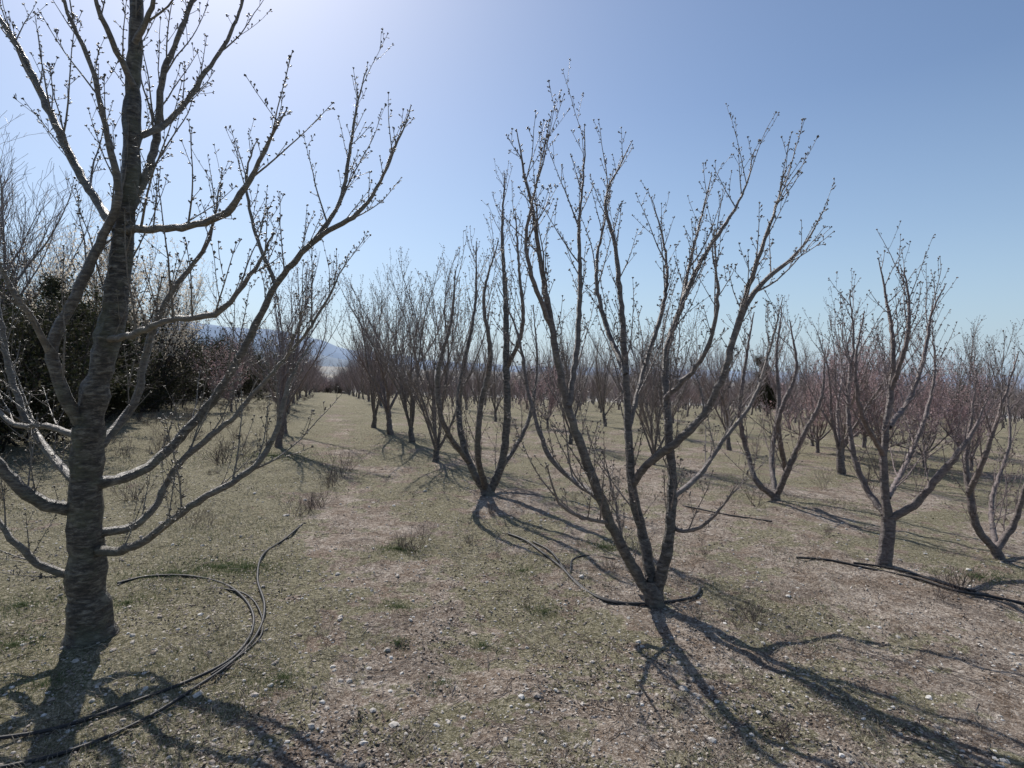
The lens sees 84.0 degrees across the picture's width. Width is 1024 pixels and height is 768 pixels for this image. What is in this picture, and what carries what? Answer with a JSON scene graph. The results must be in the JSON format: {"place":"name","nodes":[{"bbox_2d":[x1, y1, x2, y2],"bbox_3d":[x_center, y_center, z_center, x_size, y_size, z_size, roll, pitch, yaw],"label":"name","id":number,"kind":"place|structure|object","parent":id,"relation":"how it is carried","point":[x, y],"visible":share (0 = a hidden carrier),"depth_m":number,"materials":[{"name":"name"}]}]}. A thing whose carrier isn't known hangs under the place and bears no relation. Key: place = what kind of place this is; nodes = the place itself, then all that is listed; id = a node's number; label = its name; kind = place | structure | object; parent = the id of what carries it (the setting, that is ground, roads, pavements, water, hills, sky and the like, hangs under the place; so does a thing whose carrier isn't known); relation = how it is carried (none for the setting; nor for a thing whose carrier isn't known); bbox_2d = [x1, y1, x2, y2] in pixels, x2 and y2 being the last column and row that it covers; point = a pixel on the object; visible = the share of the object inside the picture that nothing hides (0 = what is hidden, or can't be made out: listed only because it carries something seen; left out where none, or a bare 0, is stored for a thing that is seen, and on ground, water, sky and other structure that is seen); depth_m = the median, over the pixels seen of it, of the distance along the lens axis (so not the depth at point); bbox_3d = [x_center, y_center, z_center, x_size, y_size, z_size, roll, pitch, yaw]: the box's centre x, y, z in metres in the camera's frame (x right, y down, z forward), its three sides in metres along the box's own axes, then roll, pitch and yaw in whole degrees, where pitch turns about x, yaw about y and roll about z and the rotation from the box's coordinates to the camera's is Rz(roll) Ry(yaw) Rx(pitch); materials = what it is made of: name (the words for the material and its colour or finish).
{"place":"outdoors","nodes":[
{"label":"outdoors","id":0,"kind":"place"},
{"bbox_2d":[414,517,439,543],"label":"dry weed","id":1,"kind":"object","parent":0,"point":[427,533],"visible":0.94,"depth_m":5.22,"materials":[{"name":"brown plant"}]},
{"bbox_2d":[0,366,1023,767],"bbox_3d":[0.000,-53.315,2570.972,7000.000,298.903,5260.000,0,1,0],"label":"ground","id":2,"kind":"structure","parent":0,"point":[390,504],"depth_m":3.96,"materials":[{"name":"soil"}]},
{"bbox_2d":[0,130,83,299],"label":"bare walnut tree","id":3,"kind":"object","parent":2,"relation":"on","point":[26,231],"visible":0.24,"depth_m":17.68,"materials":[{"name":"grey plant"}]},
{"bbox_2d":[0,114,101,315],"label":"bare walnut tree","id":4,"kind":"object","parent":2,"relation":"on","point":[22,242],"visible":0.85,"depth_m":14.71,"materials":[{"name":"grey plant"}]},
{"bbox_2d":[0,159,108,312],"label":"bare walnut tree","id":5,"kind":"object","parent":2,"relation":"on","point":[67,251],"visible":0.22,"depth_m":22.06,"materials":[{"name":"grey plant"}]},
{"bbox_2d":[28,237,146,316],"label":"bare walnut tree","id":6,"kind":"object","parent":2,"relation":"on","point":[105,275],"visible":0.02,"depth_m":28.36,"materials":[{"name":"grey plant"}]},
{"bbox_2d":[10,194,172,342],"bbox_3d":[-12.590,-2.415,17.337,4.082,6.582,4.388,0,2,-18],"label":"blossoming plum tree","id":7,"kind":"object","parent":2,"relation":"on","point":[59,269],"visible":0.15,"depth_m":17.14,"materials":[{"name":"grey plant"}]},
{"bbox_2d":[36,274,155,388],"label":"juniper tree","id":8,"kind":"object","parent":2,"relation":"on","point":[56,286],"visible":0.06,"depth_m":14.43,"materials":[{"name":"green plant"}]},
{"bbox_2d":[74,310,145,413],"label":"juniper tree","id":9,"kind":"object","parent":2,"relation":"on","point":[115,400],"visible":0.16,"depth_m":13.16,"materials":[{"name":"green plant"}]},
{"bbox_2d":[0,574,254,739],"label":"irrigation hose","id":10,"kind":"object","parent":2,"relation":"on","point":[46,730],"visible":1,"depth_m":2.73,"materials":[{"name":"black rubber"}]},
{"bbox_2d":[0,524,302,767],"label":"irrigation hose","id":11,"kind":"object","parent":2,"relation":"on","point":[88,744],"visible":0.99,"depth_m":2.57,"materials":[{"name":"black rubber"}]},
{"bbox_2d":[0,242,304,451],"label":"hedgerow","id":12,"kind":"object","parent":2,"relation":"on","point":[33,371],"visible":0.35,"depth_m":10.29,"materials":[{"name":"green plant"}]},
{"bbox_2d":[93,237,222,408],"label":"blossoming plum tree","id":13,"kind":"object","parent":2,"relation":"on","point":[181,336],"visible":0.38,"depth_m":17.73,"materials":[{"name":"grey plant"}]},
{"bbox_2d":[0,0,414,648],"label":"cherry tree","id":14,"kind":"object","parent":2,"relation":"on","point":[88,604],"visible":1,"depth_m":3.13,"materials":[{"name":"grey plant"}]},
{"bbox_2d":[195,436,234,464],"bbox_3d":[-4.511,1.015,8.655,0.539,0.472,0.758,-1,2,-25],"label":"dry weed","id":15,"kind":"object","parent":2,"relation":"on","point":[219,453],"visible":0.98,"depth_m":8.67,"materials":[{"name":"brown plant"}]},
{"bbox_2d":[182,335,250,410],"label":"blossoming almond tree","id":16,"kind":"object","parent":2,"relation":"on","point":[226,396],"visible":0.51,"depth_m":17.90,"materials":[{"name":"brown plant"}]},
{"bbox_2d":[210,586,263,674],"bbox_3d":[-1.671,1.437,3.468,0.284,0.062,1.162,-1,2,-27],"label":"irrigation hose","id":17,"kind":"object","parent":2,"relation":"on","point":[256,641],"visible":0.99,"depth_m":3.37,"materials":[{"name":"black rubber"}]},
{"bbox_2d":[216,433,259,456],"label":"dry weed","id":18,"kind":"object","parent":2,"relation":"on","point":[242,445],"visible":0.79,"depth_m":9.49,"materials":[{"name":"brown plant"}]},
{"bbox_2d":[198,241,343,447],"bbox_3d":[-4.399,-0.741,10.821,2.254,4.052,1.691,0,1,9],"label":"cherry tree","id":19,"kind":"object","parent":2,"relation":"on","point":[282,380],"visible":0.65,"depth_m":10.72,"materials":[{"name":"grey plant"}]},
{"bbox_2d":[213,285,351,432],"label":"cherry tree","id":20,"kind":"object","parent":2,"relation":"on","point":[255,372],"visible":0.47,"depth_m":12.72,"materials":[{"name":"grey plant"}]},
{"bbox_2d":[277,487,313,517],"bbox_3d":[-2.303,1.255,6.028,0.368,0.302,0.233,0,1,16],"label":"dry weed","id":21,"kind":"object","parent":2,"relation":"on","point":[300,514],"visible":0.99,"depth_m":6.00,"materials":[{"name":"brown plant"}]},
{"bbox_2d":[291,492,319,512],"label":"dry weed","id":22,"kind":"object","parent":2,"relation":"on","point":[312,499],"visible":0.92,"depth_m":6.18,"materials":[{"name":"brown plant"}]},
{"bbox_2d":[306,486,337,507],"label":"dry weed","id":23,"kind":"object","parent":2,"relation":"on","point":[318,500],"visible":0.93,"depth_m":6.46,"materials":[{"name":"brown plant"}]},
{"bbox_2d":[312,464,340,486],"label":"dry weed","id":24,"kind":"object","parent":2,"relation":"on","point":[329,480],"visible":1,"depth_m":7.49,"materials":[{"name":"brown plant"}]},
{"bbox_2d":[313,615,341,647],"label":"dry weed","id":25,"kind":"object","parent":2,"relation":"on","point":[324,632],"visible":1,"depth_m":3.25,"materials":[{"name":"beige plant"}]},
{"bbox_2d":[313,443,348,479],"bbox_3d":[-2.558,1.107,8.093,0.602,0.495,0.381,-1,2,-36],"label":"dry weed","id":26,"kind":"object","parent":2,"relation":"on","point":[335,464],"visible":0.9,"depth_m":8.11,"materials":[{"name":"brown plant"}]},
{"bbox_2d":[328,446,362,471],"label":"dry weed","id":27,"kind":"object","parent":2,"relation":"on","point":[351,466],"visible":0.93,"depth_m":8.62,"materials":[{"name":"brown plant"}]},
{"bbox_2d":[343,267,431,427],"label":"cherry tree","id":28,"kind":"object","parent":2,"relation":"on","point":[373,400],"visible":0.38,"depth_m":14.52,"materials":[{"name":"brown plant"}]},
{"bbox_2d":[329,244,448,442],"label":"cherry tree","id":29,"kind":"object","parent":2,"relation":"on","point":[404,401],"visible":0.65,"depth_m":11.85,"materials":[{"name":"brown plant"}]},
{"bbox_2d":[325,274,453,434],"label":"cherry tree","id":30,"kind":"object","parent":2,"relation":"on","point":[387,405],"visible":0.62,"depth_m":13.02,"materials":[{"name":"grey plant"}]},
{"bbox_2d":[390,531,416,548],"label":"dry weed","id":31,"kind":"object","parent":2,"relation":"on","point":[401,540],"visible":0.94,"depth_m":5.04,"materials":[{"name":"beige plant"}]},
{"bbox_2d":[401,519,427,553],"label":"dry weed","id":32,"kind":"object","parent":2,"relation":"on","point":[411,542],"visible":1,"depth_m":4.90,"materials":[{"name":"brown plant"}]},
{"bbox_2d":[335,246,498,461],"bbox_3d":[-1.603,-0.604,9.871,2.887,4.092,2.564,0,1,3],"label":"cherry tree","id":33,"kind":"object","parent":2,"relation":"on","point":[437,444],"visible":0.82,"depth_m":9.65,"materials":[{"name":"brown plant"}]},
{"bbox_2d":[463,530,477,544],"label":"dry weed","id":34,"kind":"object","parent":2,"relation":"on","point":[469,540],"visible":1,"depth_m":5.28,"materials":[{"name":"beige plant"}]},
{"bbox_2d":[414,158,552,495],"bbox_3d":[-0.303,-0.687,7.418,1.443,4.342,2.190,0,1,13],"label":"cherry tree","id":35,"kind":"object","parent":2,"relation":"on","point":[481,483],"visible":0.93,"depth_m":7.19,"materials":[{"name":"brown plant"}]},
{"bbox_2d":[485,498,500,513],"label":"dry weed","id":36,"kind":"object","parent":2,"relation":"on","point":[489,511],"visible":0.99,"depth_m":6.36,"materials":[{"name":"brown plant"}]},
{"bbox_2d":[0,391,1016,555],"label":"dry weed patch","id":37,"kind":"object","parent":2,"relation":"on","point":[234,436],"visible":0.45,"depth_m":10.05,"materials":[{"name":"brown plant"}]},
{"bbox_2d":[0,433,1023,767],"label":"ground stones","id":38,"kind":"object","parent":2,"relation":"on","point":[536,695],"visible":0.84,"depth_m":2.96,"materials":[{"name":"stone"}]},
{"bbox_2d":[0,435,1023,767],"bbox_3d":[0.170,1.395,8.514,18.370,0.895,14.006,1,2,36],"label":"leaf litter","id":39,"kind":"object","parent":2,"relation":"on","point":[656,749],"visible":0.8,"depth_m":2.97,"materials":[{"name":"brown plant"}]},
{"bbox_2d":[0,444,1023,767],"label":"fallen twigs","id":40,"kind":"object","parent":2,"relation":"on","point":[488,664],"visible":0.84,"depth_m":2.96,"materials":[{"name":"brown wood"}]},
{"bbox_2d":[517,593,536,606],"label":"dry weed","id":41,"kind":"object","parent":2,"relation":"on","point":[524,603],"visible":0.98,"depth_m":3.88,"materials":[{"name":"beige plant"}]},
{"bbox_2d":[510,357,561,427],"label":"blossoming almond tree","id":42,"kind":"object","parent":2,"relation":"on","point":[552,400],"visible":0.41,"depth_m":16.39,"materials":[{"name":"brown plant"}]},
{"bbox_2d":[523,303,613,444],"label":"cherry tree","id":43,"kind":"object","parent":2,"relation":"on","point":[575,394],"visible":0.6,"depth_m":12.83,"materials":[{"name":"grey plant"}]},
{"bbox_2d":[533,541,628,604],"bbox_3d":[0.445,1.514,4.639,0.179,0.042,1.526,-1,2,-23],"label":"irrigation hose","id":44,"kind":"object","parent":2,"relation":"on","point":[594,595],"visible":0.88,"depth_m":4.27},
{"bbox_2d":[570,555,614,571],"bbox_3d":[0.599,1.511,4.818,0.604,0.039,0.242,-1,2,-44],"label":"irrigation hose","id":45,"kind":"object","parent":2,"relation":"on","point":[576,557],"visible":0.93,"depth_m":4.94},
{"bbox_2d":[508,533,701,604],"bbox_3d":[0.479,1.516,4.682,2.009,0.069,0.730,1,2,42],"label":"irrigation hose","id":46,"kind":"object","parent":2,"relation":"on","point":[629,603],"visible":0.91,"depth_m":4.23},
{"bbox_2d":[599,554,620,571],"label":"dry weed","id":47,"kind":"object","parent":2,"relation":"on","point":[612,564],"visible":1,"depth_m":4.67,"materials":[{"name":"beige plant"}]},
{"bbox_2d":[604,679,649,716],"bbox_3d":[0.532,1.457,2.671,0.234,0.203,0.151,0,2,-17],"label":"dry weed","id":48,"kind":"object","parent":2,"relation":"on","point":[624,697],"visible":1,"depth_m":2.66,"materials":[{"name":"beige plant"}]},
{"bbox_2d":[233,313,1023,435],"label":"distant orchard trees","id":49,"kind":"object","parent":2,"relation":"on","point":[601,389],"visible":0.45,"depth_m":25.90,"materials":[{"name":"brown plant"}]},
{"bbox_2d":[575,293,708,464],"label":"cherry tree","id":50,"kind":"object","parent":2,"relation":"on","point":[648,408],"visible":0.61,"depth_m":10.31,"materials":[{"name":"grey plant"}]},
{"bbox_2d":[628,326,688,432],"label":"cherry tree","id":51,"kind":"object","parent":2,"relation":"on","point":[649,380],"visible":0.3,"depth_m":15.78,"materials":[{"name":"brown plant"}]},
{"bbox_2d":[486,59,835,608],"bbox_3d":[1.013,-0.328,4.026,2.418,3.930,1.632,0,1,0],"label":"cherry tree","id":52,"kind":"object","parent":2,"relation":"on","point":[650,584],"visible":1,"depth_m":3.95,"materials":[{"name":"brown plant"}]},
{"bbox_2d":[311,371,1023,418],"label":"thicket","id":53,"kind":"object","parent":2,"relation":"on","point":[328,386],"visible":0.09,"depth_m":88.94,"materials":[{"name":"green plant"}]},
{"bbox_2d":[688,595,704,622],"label":"dry weed","id":54,"kind":"object","parent":2,"relation":"on","point":[700,616],"visible":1,"depth_m":3.70,"materials":[{"name":"brown plant"}]},
{"bbox_2d":[682,505,771,521],"bbox_3d":[2.507,1.526,6.699,1.028,0.048,0.059,1,2,36],"label":"irrigation hose","id":55,"kind":"object","parent":2,"relation":"on","point":[727,514],"visible":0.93,"depth_m":6.65,"materials":[{"name":"black rubber"}]},
{"bbox_2d":[687,330,779,424],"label":"cherry tree","id":56,"kind":"object","parent":2,"relation":"on","point":[710,389],"visible":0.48,"depth_m":17.36,"materials":[{"name":"brown plant"}]},
{"bbox_2d":[682,317,787,450],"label":"cherry tree","id":57,"kind":"object","parent":2,"relation":"on","point":[728,442],"visible":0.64,"depth_m":12.58,"materials":[{"name":"brown plant"}]},
{"bbox_2d":[723,603,753,630],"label":"dry weed","id":58,"kind":"object","parent":2,"relation":"on","point":[739,618],"visible":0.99,"depth_m":3.67,"materials":[{"name":"beige plant"}]},
{"bbox_2d":[730,650,770,688],"bbox_3d":[1.204,1.468,2.922,0.151,0.203,0.234,-1,2,-42],"label":"dry weed","id":59,"kind":"object","parent":2,"relation":"on","point":[740,672],"visible":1,"depth_m":2.94,"materials":[{"name":"beige plant"}]},
{"bbox_2d":[726,600,775,626],"bbox_3d":[1.574,1.500,3.820,0.310,0.193,0.221,0,2,-18],"label":"dry weed","id":60,"kind":"object","parent":2,"relation":"on","point":[753,612],"visible":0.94,"depth_m":3.79,"materials":[{"name":"plant"}]},
{"bbox_2d":[748,355,785,414],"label":"juniper tree","id":61,"kind":"object","parent":2,"relation":"on","point":[769,396],"visible":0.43,"depth_m":29.44,"materials":[{"name":"green plant"}]},
{"bbox_2d":[721,289,847,500],"bbox_3d":[3.433,0.171,7.647,1.386,2.927,1.568,0,1,0],"label":"cherry tree","id":62,"kind":"object","parent":2,"relation":"on","point":[777,490],"visible":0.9,"depth_m":7.56,"materials":[{"name":"grey plant"}]},
{"bbox_2d":[762,706,807,744],"bbox_3d":[1.228,1.516,2.528,0.207,0.129,0.147,-1,2,-27],"label":"dry weed","id":63,"kind":"object","parent":2,"relation":"on","point":[781,734],"visible":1,"depth_m":2.54,"materials":[{"name":"plant"}]},
{"bbox_2d":[754,351,862,452],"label":"blossoming almond tree","id":64,"kind":"object","parent":2,"relation":"on","point":[817,438],"visible":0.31,"depth_m":13.24,"materials":[{"name":"brown plant"}]},
{"bbox_2d":[778,324,872,445],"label":"cherry tree","id":65,"kind":"object","parent":2,"relation":"on","point":[811,435],"visible":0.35,"depth_m":14.52,"materials":[{"name":"brown plant"}]},
{"bbox_2d":[787,286,935,474],"bbox_3d":[6.150,-0.111,9.900,2.093,3.626,2.861,1,2,44],"label":"cherry tree","id":66,"kind":"object","parent":2,"relation":"on","point":[840,465],"visible":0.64,"depth_m":9.94,"materials":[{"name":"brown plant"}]},
{"bbox_2d":[806,334,926,460],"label":"blossoming almond tree","id":67,"kind":"object","parent":2,"relation":"on","point":[835,401],"visible":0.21,"depth_m":11.86,"materials":[{"name":"brown plant"}]},
{"bbox_2d":[834,335,903,436],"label":"cherry tree","id":68,"kind":"object","parent":2,"relation":"on","point":[873,375],"visible":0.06,"depth_m":17.50,"materials":[{"name":"brown plant"}]},
{"bbox_2d":[817,340,935,447],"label":"blossoming almond tree","id":69,"kind":"object","parent":2,"relation":"on","point":[865,436],"visible":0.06,"depth_m":14.44,"materials":[{"name":"brown plant"}]},
{"bbox_2d":[837,334,952,448],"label":"blossoming almond tree","id":70,"kind":"object","parent":2,"relation":"on","point":[878,404],"visible":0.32,"depth_m":11.43,"materials":[{"name":"brown plant"}]},
{"bbox_2d":[796,556,1023,604],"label":"irrigation hose","id":71,"kind":"object","parent":2,"relation":"on","point":[944,587],"visible":1,"depth_m":4.68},
{"bbox_2d":[809,221,1013,566],"bbox_3d":[3.584,0.145,5.152,2.391,3.072,1.336,-1,2,-31],"label":"cherry tree","id":72,"kind":"object","parent":2,"relation":"on","point":[887,537],"visible":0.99,"depth_m":4.99,"materials":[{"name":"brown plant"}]},
{"bbox_2d":[853,562,975,592],"bbox_3d":[3.371,1.611,4.797,0.854,0.044,0.094,1,2,44],"label":"irrigation hose","id":73,"kind":"object","parent":2,"relation":"on","point":[924,577],"visible":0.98,"depth_m":4.82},
{"bbox_2d":[852,351,996,467],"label":"blossoming almond tree","id":74,"kind":"object","parent":2,"relation":"on","point":[939,405],"visible":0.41,"depth_m":11.27,"materials":[{"name":"brown plant"}]},
{"bbox_2d":[927,567,958,599],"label":"dry weed","id":75,"kind":"object","parent":2,"relation":"on","point":[938,591],"visible":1,"depth_m":4.32,"materials":[{"name":"beige plant"}]},
{"bbox_2d":[905,361,1001,470],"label":"blossoming almond tree","id":76,"kind":"object","parent":2,"relation":"on","point":[982,430],"visible":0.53,"depth_m":11.18,"materials":[{"name":"brown plant"}]},
{"bbox_2d":[924,561,989,595],"bbox_3d":[3.511,1.522,4.533,0.413,0.258,0.294,0,1,10],"label":"dry weed","id":77,"kind":"object","parent":2,"relation":"on","point":[963,583],"visible":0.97,"depth_m":4.49,"materials":[{"name":"beige plant"}]},
{"bbox_2d":[897,313,1023,448],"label":"cherry tree","id":78,"kind":"object","parent":2,"relation":"on","point":[964,382],"visible":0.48,"depth_m":13.79,"materials":[{"name":"brown plant"}]},
{"bbox_2d":[940,319,1023,560],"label":"cherry tree","id":79,"kind":"object","parent":2,"relation":"on","point":[994,544],"visible":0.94,"depth_m":5.47,"materials":[{"name":"grey plant"}]},
{"bbox_2d":[1010,325,1023,354],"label":"cherry tree","id":80,"kind":"object","parent":2,"relation":"on","point":[1017,344],"visible":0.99,"depth_m":12.59,"materials":[{"name":"brown plant"}]},
{"bbox_2d":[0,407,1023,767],"bbox_3d":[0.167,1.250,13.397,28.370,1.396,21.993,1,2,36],"label":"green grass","id":81,"kind":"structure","parent":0,"point":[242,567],"depth_m":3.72,"materials":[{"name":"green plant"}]},
{"bbox_2d":[0,0,1023,375],"label":"sky","id":82,"kind":"structure","parent":0,"point":[915,108],"materials":[{"name":"blue"}]},
{"bbox_2d":[141,322,1023,389],"bbox_3d":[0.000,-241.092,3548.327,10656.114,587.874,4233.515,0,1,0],"label":"distant mountains","id":83,"kind":"structure","parent":0,"point":[329,348],"depth_m":4676.73,"materials":[{"name":"blue stone"}]},
{"bbox_2d":[254,351,1022,392],"bbox_3d":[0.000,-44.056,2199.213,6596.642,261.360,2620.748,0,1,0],"label":"valley ridge","id":84,"kind":"structure","parent":0,"point":[327,360],"depth_m":3018.06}
]}

